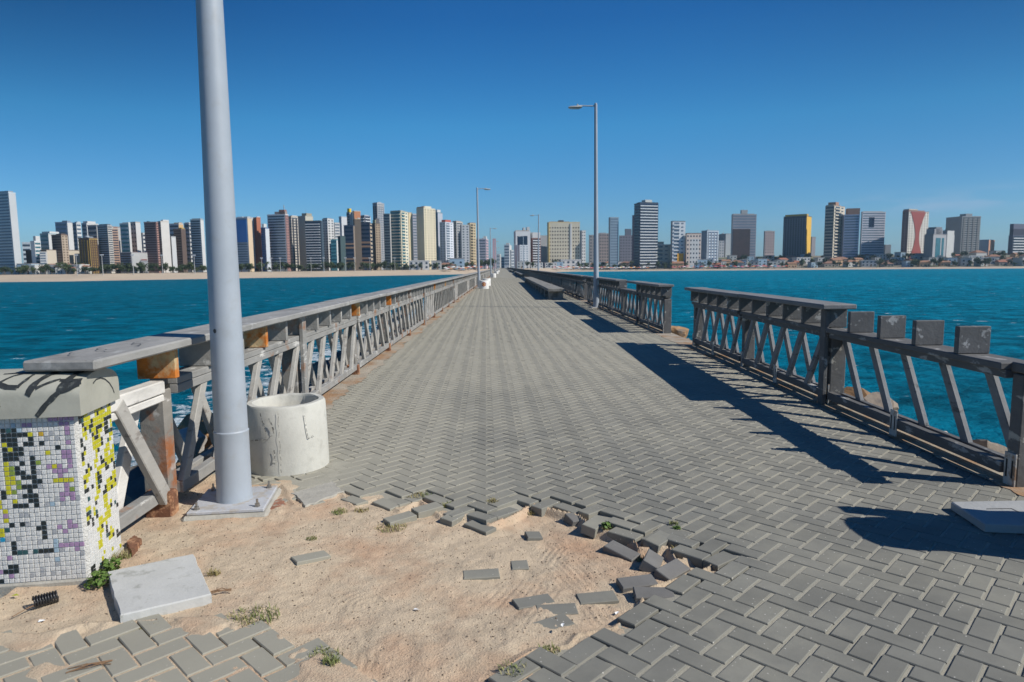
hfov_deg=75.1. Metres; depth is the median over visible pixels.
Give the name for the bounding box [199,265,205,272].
tree
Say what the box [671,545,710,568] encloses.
paver
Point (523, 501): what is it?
paver
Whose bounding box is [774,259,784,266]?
house
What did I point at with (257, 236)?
apartment tower
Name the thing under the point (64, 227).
apartment tower
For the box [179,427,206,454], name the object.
rock
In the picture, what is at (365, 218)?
apartment tower
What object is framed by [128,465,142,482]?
rock
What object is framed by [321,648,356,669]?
paver
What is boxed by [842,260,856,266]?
house
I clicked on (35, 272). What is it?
house
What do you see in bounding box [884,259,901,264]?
house
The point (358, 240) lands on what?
apartment tower
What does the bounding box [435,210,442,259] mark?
apartment tower
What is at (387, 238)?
apartment tower
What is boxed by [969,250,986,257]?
house
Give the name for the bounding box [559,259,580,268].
house
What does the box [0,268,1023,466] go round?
sea water
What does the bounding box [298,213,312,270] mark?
apartment tower
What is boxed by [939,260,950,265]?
house
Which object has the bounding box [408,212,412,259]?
apartment tower
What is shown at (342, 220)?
apartment tower
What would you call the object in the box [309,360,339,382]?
rock
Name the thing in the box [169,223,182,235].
apartment tower
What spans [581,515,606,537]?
paver
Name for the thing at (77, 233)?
apartment tower
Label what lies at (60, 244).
apartment tower
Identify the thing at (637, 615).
paver
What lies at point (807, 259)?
house
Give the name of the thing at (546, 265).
house
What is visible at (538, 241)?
street lamp
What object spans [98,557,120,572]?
weed
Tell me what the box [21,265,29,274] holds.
tree
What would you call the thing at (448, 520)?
paver
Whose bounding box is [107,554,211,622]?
concrete slab
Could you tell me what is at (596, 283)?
street lamp
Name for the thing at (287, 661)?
paver
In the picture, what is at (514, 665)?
grass tuft
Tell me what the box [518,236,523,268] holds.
street lamp
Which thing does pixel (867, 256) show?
house
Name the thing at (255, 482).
paver
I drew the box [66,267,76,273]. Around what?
house
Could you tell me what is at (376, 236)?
apartment tower
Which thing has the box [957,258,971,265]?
house
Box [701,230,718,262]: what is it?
apartment tower
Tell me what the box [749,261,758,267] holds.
house
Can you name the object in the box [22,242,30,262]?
apartment tower
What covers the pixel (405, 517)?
paver
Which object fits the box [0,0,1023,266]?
sky
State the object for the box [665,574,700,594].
paver
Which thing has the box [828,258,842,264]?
house
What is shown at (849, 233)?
apartment tower
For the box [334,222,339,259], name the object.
apartment tower
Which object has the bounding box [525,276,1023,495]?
pier edge
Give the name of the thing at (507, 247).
apartment tower
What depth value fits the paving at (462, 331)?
4.73 m
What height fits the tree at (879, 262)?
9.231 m
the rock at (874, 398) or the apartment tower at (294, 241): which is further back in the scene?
the apartment tower at (294, 241)
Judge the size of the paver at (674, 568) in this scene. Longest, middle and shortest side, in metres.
0.196 x 0.096 x 0.060 m
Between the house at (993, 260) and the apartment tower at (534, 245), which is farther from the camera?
the apartment tower at (534, 245)
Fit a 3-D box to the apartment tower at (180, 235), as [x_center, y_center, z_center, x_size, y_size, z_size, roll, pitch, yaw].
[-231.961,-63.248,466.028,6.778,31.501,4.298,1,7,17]
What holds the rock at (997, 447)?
on the rock
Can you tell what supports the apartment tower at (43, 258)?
on the city ground at (805, 265)
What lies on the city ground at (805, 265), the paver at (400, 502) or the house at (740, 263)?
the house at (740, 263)
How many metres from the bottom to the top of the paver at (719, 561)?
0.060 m
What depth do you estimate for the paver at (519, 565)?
3.70 m
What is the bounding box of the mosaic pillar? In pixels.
[0,368,124,597]
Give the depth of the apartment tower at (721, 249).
821.60 m
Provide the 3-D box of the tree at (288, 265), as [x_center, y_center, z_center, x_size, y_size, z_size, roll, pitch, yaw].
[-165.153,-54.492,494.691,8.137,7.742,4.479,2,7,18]
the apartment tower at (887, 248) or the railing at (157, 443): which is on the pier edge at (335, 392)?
the railing at (157, 443)
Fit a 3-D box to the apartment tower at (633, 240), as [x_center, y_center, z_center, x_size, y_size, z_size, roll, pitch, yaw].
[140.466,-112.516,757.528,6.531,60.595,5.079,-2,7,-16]
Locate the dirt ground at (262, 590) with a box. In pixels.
[0,451,986,681]
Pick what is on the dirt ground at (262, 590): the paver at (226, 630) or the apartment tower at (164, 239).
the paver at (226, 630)
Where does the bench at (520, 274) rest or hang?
on the paving at (505, 273)
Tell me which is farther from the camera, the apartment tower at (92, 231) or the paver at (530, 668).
the apartment tower at (92, 231)
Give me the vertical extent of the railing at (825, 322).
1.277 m
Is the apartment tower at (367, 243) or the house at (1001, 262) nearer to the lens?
the apartment tower at (367, 243)
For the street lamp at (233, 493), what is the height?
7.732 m
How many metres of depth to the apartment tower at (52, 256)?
437.08 m
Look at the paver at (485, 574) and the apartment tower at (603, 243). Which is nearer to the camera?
the paver at (485, 574)
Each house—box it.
[16,265,43,274]
[17,263,39,274]
[48,265,65,273]
[55,264,70,273]
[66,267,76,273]
[68,264,89,273]
[81,263,91,273]
[141,259,148,272]
[409,260,428,269]
[431,260,441,269]
[442,263,454,269]
[449,258,464,269]
[516,261,524,267]
[530,262,542,268]
[544,263,556,268]
[553,261,562,268]
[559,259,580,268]
[671,261,683,268]
[694,263,702,268]
[698,259,707,266]
[712,263,720,267]
[727,255,736,261]
[730,260,743,267]
[745,256,753,261]
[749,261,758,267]
[754,258,766,265]
[764,255,774,260]
[767,261,776,267]
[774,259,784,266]
[776,258,788,262]
[782,255,795,261]
[785,262,796,267]
[791,257,810,263]
[807,262,817,267]
[813,257,824,260]
[821,261,838,266]
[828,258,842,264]
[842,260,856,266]
[859,260,876,266]
[863,254,871,259]
[874,254,888,259]
[880,262,893,266]
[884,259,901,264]
[890,257,904,260]
[894,252,905,259]
[901,261,913,266]
[910,255,922,259]
[917,260,930,266]
[923,257,937,264]
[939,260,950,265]
[944,257,957,264]
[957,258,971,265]
[962,255,982,257]
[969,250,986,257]
[973,259,986,265]
[980,257,995,263]
[984,254,1000,260]
[995,260,1007,265]
[1012,257,1023,265]
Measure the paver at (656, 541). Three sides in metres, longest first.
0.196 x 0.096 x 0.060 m
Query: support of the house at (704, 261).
on the city ground at (805, 265)
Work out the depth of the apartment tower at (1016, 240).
711.56 m
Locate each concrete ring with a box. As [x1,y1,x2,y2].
[247,393,328,476]
[479,280,488,288]
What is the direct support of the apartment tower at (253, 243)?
on the city ground at (805, 265)
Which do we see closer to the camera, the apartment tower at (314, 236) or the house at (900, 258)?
the apartment tower at (314, 236)
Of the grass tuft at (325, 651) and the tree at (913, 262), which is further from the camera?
the tree at (913, 262)
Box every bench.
[514,271,524,277]
[524,277,564,299]
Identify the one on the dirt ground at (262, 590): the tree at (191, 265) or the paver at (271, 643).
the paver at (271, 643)
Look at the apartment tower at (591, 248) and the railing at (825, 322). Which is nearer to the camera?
the railing at (825, 322)
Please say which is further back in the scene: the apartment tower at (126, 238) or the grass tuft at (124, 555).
the apartment tower at (126, 238)
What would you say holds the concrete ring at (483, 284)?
on the paving at (462, 331)
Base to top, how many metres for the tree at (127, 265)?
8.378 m
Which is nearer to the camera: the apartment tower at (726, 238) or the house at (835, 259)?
the house at (835, 259)
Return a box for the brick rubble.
[270,498,285,509]
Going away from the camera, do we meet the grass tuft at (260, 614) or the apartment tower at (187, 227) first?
the grass tuft at (260, 614)
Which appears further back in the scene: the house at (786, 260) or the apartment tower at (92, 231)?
the house at (786, 260)
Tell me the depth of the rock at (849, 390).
9.07 m
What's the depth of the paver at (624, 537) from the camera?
4.01 m
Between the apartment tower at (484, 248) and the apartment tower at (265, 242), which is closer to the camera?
the apartment tower at (265, 242)
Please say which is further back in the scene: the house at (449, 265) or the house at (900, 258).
the house at (900, 258)
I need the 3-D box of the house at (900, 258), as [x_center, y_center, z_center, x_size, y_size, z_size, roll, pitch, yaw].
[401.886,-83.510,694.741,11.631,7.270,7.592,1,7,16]
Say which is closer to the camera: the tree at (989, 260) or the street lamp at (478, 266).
the street lamp at (478, 266)
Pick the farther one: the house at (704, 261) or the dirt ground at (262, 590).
the house at (704, 261)
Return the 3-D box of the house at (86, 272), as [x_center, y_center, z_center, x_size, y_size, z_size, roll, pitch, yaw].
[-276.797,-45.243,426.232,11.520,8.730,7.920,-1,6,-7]
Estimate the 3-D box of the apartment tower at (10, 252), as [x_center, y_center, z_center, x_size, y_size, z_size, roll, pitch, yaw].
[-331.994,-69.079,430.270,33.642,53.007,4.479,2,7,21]
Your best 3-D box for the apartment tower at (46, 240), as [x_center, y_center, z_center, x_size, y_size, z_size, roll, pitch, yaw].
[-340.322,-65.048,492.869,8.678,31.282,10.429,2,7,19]
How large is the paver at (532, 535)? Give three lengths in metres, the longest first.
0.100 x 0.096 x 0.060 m
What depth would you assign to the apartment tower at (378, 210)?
668.09 m
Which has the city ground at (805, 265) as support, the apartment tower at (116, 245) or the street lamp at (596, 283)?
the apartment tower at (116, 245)
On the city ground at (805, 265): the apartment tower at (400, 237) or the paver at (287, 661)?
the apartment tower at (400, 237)
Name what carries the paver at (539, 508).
on the dirt ground at (262, 590)
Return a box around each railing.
[23,267,500,530]
[507,267,587,299]
[584,276,673,332]
[684,287,1023,486]
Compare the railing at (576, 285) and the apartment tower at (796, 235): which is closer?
the railing at (576, 285)
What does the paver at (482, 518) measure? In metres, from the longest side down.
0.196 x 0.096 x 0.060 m
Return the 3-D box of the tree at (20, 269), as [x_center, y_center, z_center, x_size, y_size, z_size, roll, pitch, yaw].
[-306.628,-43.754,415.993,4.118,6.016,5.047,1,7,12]
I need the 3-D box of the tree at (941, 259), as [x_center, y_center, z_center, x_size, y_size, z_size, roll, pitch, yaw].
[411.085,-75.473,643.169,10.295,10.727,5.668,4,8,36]
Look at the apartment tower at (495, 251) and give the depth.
692.35 m
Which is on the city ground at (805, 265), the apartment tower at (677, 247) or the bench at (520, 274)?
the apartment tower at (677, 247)
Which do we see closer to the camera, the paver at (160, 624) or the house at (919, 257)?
the paver at (160, 624)
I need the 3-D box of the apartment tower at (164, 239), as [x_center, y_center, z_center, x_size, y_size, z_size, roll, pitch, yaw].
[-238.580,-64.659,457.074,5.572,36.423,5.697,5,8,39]
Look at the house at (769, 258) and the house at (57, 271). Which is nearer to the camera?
the house at (57, 271)
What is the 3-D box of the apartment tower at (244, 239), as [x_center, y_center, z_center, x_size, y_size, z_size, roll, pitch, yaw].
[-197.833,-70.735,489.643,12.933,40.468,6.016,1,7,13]
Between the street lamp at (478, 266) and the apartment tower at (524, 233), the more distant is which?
the apartment tower at (524, 233)
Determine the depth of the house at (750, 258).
760.92 m
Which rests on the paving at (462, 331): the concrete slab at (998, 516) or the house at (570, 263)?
the concrete slab at (998, 516)
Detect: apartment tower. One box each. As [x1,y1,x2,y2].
[0,191,21,273]
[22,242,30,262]
[25,250,79,263]
[30,236,40,264]
[39,251,47,264]
[40,231,58,249]
[51,234,69,263]
[55,221,73,249]
[72,222,81,249]
[78,236,99,273]
[81,221,97,236]
[87,225,121,272]
[97,224,114,272]
[112,227,120,272]
[119,222,131,251]
[119,252,147,272]
[130,222,141,251]
[141,233,145,251]
[144,221,160,272]
[157,220,171,272]
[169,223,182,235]
[170,236,177,272]
[173,228,187,271]
[184,222,192,271]
[190,218,206,271]
[236,217,254,271]
[251,217,255,271]
[253,216,262,270]
[261,224,270,270]
[267,205,290,270]
[288,215,299,270]
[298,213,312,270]
[305,220,324,270]
[322,218,333,270]
[331,239,338,270]
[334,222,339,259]
[337,236,346,270]
[339,216,346,235]
[343,225,355,269]
[346,208,352,224]
[352,211,360,219]
[353,218,361,269]
[360,215,370,222]
[361,223,372,269]
[372,202,384,269]
[372,218,381,269]
[384,213,392,269]
[390,210,408,269]
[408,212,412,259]
[412,214,417,259]
[416,206,435,268]
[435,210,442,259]
[439,220,453,262]
[452,221,462,257]
[460,225,469,262]
[467,223,476,268]
[476,236,488,268]
[493,239,495,268]
[497,254,500,267]
[501,257,503,267]
[504,243,511,267]
[510,250,513,267]
[514,227,530,267]
[515,245,528,267]
[530,232,540,262]
[540,235,546,267]
[547,220,579,262]
[580,230,585,262]
[589,235,598,262]
[598,233,608,261]
[608,217,618,268]
[619,229,631,261]
[632,215,633,267]
[634,200,658,268]
[655,242,669,268]
[670,221,685,267]
[685,233,701,267]
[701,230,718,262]
[718,241,723,257]
[719,233,730,256]
[731,210,756,258]
[763,231,774,256]
[782,214,811,256]
[810,237,815,255]
[823,202,844,258]
[840,208,859,257]
[859,211,885,254]
[884,245,890,253]
[900,209,928,258]
[923,227,954,256]
[945,214,980,255]
[979,240,994,254]
[1007,224,1023,254]
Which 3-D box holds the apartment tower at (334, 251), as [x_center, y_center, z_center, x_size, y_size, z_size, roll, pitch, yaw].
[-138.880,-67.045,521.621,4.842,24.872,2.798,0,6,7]
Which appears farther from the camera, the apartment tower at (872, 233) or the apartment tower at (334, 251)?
the apartment tower at (872, 233)
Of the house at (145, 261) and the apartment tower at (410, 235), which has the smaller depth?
the house at (145, 261)
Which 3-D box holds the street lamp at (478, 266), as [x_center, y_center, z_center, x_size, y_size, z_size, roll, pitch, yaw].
[-2.233,-7.864,51.172,1.261,7.731,0.540,-2,6,-9]
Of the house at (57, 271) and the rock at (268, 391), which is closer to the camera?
the rock at (268, 391)
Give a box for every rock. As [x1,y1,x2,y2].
[123,475,144,506]
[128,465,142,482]
[176,445,212,468]
[177,412,212,448]
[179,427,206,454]
[267,371,300,395]
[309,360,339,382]
[671,326,688,337]
[844,386,896,410]
[864,392,898,410]
[972,439,1007,453]
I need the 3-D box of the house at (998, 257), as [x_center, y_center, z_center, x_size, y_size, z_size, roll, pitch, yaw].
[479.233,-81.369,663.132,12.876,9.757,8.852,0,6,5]
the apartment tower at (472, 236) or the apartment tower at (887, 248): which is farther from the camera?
the apartment tower at (887, 248)
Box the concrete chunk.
[291,481,344,507]
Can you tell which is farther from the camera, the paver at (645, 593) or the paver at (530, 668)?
the paver at (645, 593)
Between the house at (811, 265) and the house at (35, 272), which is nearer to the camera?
the house at (35, 272)
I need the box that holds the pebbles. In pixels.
[0,477,690,681]
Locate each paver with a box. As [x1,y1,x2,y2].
[137,614,170,636]
[214,613,233,636]
[219,620,271,645]
[251,478,261,484]
[252,629,294,656]
[276,638,329,666]
[290,550,330,565]
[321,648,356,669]
[341,495,367,505]
[372,498,398,510]
[383,511,416,526]
[387,498,410,506]
[404,492,430,502]
[411,502,443,517]
[440,508,468,526]
[443,506,474,516]
[463,568,499,579]
[464,520,495,535]
[467,511,496,524]
[488,657,539,681]
[489,507,518,519]
[510,560,528,569]
[511,494,538,507]
[512,593,554,609]
[524,531,542,540]
[531,498,559,516]
[534,613,574,628]
[535,603,578,614]
[553,502,580,513]
[560,637,605,664]
[563,512,582,526]
[576,590,618,604]
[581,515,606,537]
[603,540,640,561]
[607,527,643,545]
[616,574,657,592]
[617,602,658,628]
[633,587,674,602]
[639,549,663,572]
[643,530,669,553]
[653,558,689,580]
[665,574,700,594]
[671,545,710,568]
[702,551,737,570]
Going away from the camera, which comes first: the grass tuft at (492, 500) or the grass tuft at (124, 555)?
the grass tuft at (124, 555)
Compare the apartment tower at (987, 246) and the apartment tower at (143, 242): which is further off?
the apartment tower at (987, 246)
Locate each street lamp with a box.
[181,0,280,521]
[476,187,490,287]
[490,228,496,276]
[494,241,498,272]
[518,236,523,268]
[530,214,538,269]
[568,103,603,307]
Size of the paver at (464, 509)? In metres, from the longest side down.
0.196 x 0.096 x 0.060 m
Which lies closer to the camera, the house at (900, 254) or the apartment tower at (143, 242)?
the apartment tower at (143, 242)
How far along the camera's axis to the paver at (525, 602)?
3.28 m
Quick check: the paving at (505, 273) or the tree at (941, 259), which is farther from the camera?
the tree at (941, 259)
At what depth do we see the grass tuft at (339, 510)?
4.44 m
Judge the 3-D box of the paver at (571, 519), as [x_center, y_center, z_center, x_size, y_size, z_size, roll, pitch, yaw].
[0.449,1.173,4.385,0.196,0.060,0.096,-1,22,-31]
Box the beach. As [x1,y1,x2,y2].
[0,266,1023,281]
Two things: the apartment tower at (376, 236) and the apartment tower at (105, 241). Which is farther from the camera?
the apartment tower at (376, 236)
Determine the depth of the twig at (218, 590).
3.32 m
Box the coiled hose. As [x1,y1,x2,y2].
[32,590,58,607]
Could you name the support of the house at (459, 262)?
on the city ground at (805, 265)
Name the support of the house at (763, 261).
on the city ground at (805, 265)
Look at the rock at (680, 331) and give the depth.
18.61 m
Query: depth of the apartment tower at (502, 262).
1028.39 m
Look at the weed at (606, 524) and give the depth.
4.11 m
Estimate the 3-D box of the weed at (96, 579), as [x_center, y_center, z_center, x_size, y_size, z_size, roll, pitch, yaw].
[-2.125,1.219,3.423,0.133,0.077,0.131,-3,7,-20]
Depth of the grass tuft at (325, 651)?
2.79 m
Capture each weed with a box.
[83,570,111,588]
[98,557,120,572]
[601,521,610,527]
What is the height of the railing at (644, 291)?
1.279 m
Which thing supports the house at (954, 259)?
on the city ground at (805, 265)
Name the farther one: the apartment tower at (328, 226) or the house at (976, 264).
the house at (976, 264)
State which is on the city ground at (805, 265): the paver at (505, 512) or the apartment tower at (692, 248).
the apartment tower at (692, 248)
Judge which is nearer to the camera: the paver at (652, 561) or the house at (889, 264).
the paver at (652, 561)
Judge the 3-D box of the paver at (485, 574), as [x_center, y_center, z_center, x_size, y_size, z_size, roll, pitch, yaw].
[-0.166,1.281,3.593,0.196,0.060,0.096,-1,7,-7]
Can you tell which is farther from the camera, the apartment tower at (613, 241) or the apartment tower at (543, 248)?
the apartment tower at (543, 248)
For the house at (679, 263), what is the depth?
726.50 m
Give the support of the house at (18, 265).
on the city ground at (805, 265)
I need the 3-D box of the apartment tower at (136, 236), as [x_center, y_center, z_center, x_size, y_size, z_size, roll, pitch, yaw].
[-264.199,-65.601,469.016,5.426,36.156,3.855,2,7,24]
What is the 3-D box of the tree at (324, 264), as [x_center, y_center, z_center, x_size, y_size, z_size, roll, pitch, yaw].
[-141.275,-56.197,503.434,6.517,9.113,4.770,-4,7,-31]
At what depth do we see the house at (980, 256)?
660.20 m
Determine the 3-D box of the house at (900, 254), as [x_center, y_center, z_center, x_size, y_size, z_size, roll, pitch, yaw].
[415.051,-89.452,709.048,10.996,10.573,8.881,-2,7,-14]
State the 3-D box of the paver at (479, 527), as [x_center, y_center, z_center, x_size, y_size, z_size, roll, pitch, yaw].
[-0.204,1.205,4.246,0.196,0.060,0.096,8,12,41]
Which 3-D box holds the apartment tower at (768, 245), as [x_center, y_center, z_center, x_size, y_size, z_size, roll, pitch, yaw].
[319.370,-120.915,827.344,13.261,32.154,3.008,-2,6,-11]
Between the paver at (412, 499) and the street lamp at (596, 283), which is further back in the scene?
the street lamp at (596, 283)
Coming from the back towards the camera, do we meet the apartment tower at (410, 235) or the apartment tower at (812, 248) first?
the apartment tower at (812, 248)
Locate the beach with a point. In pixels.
(75, 277)
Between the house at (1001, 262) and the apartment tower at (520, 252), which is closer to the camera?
the house at (1001, 262)
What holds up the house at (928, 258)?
on the city ground at (805, 265)
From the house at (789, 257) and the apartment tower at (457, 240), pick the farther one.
the house at (789, 257)
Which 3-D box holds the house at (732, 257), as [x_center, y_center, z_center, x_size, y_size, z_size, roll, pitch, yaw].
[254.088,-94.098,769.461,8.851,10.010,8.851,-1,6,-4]
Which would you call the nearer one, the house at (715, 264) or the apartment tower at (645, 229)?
the house at (715, 264)
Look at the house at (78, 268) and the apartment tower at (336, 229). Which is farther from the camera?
the apartment tower at (336, 229)
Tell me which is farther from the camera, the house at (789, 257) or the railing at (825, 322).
the house at (789, 257)
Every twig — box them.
[66,660,112,672]
[210,588,231,593]
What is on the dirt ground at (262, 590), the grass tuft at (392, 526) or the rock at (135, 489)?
the grass tuft at (392, 526)
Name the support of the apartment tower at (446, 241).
on the city ground at (805, 265)
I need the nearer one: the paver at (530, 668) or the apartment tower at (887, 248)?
the paver at (530, 668)
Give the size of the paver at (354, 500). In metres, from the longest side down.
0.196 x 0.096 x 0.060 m
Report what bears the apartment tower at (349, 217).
on the city ground at (805, 265)
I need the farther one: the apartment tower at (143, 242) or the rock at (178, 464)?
the apartment tower at (143, 242)
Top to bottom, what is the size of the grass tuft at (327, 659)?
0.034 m
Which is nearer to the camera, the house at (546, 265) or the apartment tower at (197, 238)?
the apartment tower at (197, 238)
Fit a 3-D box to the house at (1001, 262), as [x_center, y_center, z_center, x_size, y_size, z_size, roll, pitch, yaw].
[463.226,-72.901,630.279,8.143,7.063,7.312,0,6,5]
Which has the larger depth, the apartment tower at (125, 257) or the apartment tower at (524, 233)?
the apartment tower at (524, 233)
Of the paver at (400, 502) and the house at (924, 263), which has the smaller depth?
the paver at (400, 502)
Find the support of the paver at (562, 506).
on the dirt ground at (262, 590)
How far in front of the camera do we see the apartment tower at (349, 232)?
528.48 m
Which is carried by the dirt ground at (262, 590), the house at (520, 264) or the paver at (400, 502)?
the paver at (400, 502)
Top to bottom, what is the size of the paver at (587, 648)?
0.060 m
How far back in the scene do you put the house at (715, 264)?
711.86 m
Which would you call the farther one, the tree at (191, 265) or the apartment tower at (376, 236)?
the apartment tower at (376, 236)
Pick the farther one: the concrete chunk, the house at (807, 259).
the house at (807, 259)
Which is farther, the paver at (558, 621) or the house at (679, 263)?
the house at (679, 263)
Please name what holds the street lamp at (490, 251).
on the paving at (505, 273)
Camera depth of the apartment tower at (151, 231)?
450.24 m
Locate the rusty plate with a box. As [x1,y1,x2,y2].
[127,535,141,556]
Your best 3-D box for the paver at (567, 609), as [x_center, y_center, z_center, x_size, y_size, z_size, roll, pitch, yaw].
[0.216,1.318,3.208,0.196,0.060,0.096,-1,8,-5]
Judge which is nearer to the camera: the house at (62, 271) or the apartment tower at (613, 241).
the house at (62, 271)
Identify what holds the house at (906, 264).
on the city ground at (805, 265)
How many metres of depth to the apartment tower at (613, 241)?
738.95 m
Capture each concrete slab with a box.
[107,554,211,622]
[951,500,1023,533]
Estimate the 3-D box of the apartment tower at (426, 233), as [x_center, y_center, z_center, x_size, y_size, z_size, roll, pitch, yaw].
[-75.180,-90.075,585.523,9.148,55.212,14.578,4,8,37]
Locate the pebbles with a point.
(356, 583)
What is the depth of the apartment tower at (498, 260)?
901.30 m
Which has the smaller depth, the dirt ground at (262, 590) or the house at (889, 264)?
the dirt ground at (262, 590)
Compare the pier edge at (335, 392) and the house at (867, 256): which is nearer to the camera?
the pier edge at (335, 392)
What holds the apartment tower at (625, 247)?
on the city ground at (805, 265)
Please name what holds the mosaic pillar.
on the dirt ground at (262, 590)
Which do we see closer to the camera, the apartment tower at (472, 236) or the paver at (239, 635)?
the paver at (239, 635)
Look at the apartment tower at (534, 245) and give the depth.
718.04 m
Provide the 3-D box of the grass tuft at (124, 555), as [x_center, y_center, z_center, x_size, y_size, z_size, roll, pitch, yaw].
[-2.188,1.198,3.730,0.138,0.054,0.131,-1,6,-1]
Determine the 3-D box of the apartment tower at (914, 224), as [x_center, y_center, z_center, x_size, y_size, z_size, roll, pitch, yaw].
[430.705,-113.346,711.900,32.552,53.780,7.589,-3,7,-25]
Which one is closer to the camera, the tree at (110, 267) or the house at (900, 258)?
the tree at (110, 267)
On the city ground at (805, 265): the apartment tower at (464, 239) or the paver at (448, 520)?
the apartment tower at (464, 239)
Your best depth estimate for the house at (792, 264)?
692.09 m
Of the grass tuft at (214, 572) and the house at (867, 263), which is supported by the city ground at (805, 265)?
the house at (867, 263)
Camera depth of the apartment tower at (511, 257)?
921.48 m
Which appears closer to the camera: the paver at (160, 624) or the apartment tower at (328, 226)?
the paver at (160, 624)
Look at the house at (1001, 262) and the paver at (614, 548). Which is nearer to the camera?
the paver at (614, 548)
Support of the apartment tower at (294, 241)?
on the city ground at (805, 265)
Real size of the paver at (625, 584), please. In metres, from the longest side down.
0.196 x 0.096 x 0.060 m
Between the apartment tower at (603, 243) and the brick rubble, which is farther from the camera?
the apartment tower at (603, 243)
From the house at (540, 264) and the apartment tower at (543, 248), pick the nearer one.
the house at (540, 264)
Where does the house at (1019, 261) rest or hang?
on the city ground at (805, 265)
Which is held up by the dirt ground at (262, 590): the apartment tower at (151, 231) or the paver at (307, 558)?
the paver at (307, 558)
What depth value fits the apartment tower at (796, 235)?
766.13 m
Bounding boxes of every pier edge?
[322,269,499,409]
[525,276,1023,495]
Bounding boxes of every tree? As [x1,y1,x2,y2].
[0,265,10,274]
[16,267,25,274]
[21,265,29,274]
[38,264,49,273]
[61,263,71,273]
[108,263,114,273]
[120,262,131,271]
[146,263,155,272]
[186,262,193,272]
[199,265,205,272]
[285,263,293,267]
[321,261,329,270]
[799,258,804,267]
[875,260,883,266]
[910,258,917,265]
[932,257,943,266]
[984,257,991,263]
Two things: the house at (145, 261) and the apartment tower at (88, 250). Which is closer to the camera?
the apartment tower at (88, 250)
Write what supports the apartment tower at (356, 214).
on the city ground at (805, 265)
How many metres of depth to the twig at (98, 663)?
2.70 m
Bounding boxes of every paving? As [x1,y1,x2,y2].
[0,277,1023,681]
[489,268,518,277]
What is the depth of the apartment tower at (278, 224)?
504.99 m
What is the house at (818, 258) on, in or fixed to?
on the city ground at (805, 265)
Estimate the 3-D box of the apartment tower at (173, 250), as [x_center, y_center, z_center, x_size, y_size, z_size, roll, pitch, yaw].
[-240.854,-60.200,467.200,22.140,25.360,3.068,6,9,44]
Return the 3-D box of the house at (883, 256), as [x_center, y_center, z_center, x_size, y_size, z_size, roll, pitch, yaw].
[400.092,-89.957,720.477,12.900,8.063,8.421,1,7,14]
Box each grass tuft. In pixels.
[110,548,131,559]
[204,567,220,576]
[226,601,279,627]
[309,643,344,661]
[322,652,340,666]
[331,507,347,514]
[355,507,368,512]
[374,522,406,532]
[408,492,431,500]
[487,498,498,502]
[498,659,525,676]
[538,640,560,654]
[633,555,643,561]
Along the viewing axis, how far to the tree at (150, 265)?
439.77 m
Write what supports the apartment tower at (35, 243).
on the city ground at (805, 265)
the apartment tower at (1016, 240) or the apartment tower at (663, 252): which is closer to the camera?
the apartment tower at (1016, 240)
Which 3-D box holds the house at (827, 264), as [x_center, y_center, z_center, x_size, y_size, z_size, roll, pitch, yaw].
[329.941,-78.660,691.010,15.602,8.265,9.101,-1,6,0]
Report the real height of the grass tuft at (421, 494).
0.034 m
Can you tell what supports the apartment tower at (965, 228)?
on the city ground at (805, 265)
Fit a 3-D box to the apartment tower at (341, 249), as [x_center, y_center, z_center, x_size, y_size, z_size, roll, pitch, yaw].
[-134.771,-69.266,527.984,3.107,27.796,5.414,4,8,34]
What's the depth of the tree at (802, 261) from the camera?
682.78 m
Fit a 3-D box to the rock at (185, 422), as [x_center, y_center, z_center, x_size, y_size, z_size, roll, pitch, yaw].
[-3.686,1.046,7.823,0.389,0.324,0.432,22,24,-3]
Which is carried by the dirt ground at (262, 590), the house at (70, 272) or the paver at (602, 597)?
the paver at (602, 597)
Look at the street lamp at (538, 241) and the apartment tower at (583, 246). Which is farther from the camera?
the apartment tower at (583, 246)
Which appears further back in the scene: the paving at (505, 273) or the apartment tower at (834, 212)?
the apartment tower at (834, 212)
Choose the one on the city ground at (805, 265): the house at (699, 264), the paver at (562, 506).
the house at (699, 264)
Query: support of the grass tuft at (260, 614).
on the dirt ground at (262, 590)
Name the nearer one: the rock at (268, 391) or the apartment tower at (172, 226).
the rock at (268, 391)
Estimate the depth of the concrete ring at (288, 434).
5.20 m
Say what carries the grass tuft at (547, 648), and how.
on the dirt ground at (262, 590)
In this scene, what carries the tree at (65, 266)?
on the city ground at (805, 265)
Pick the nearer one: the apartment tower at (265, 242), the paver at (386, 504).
the paver at (386, 504)
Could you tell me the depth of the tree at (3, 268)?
414.36 m
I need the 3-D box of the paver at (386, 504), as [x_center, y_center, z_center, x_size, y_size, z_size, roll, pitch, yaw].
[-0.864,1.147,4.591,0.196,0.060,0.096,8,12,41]
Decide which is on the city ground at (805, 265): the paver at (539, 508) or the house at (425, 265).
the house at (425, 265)
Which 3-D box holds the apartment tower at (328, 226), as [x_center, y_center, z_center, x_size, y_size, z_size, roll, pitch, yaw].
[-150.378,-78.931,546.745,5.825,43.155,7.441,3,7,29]
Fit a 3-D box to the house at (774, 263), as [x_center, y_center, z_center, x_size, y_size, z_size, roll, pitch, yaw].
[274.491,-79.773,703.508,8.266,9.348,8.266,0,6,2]
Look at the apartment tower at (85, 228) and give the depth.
530.54 m
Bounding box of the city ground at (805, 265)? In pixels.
[0,254,1011,274]
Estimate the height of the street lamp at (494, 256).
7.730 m

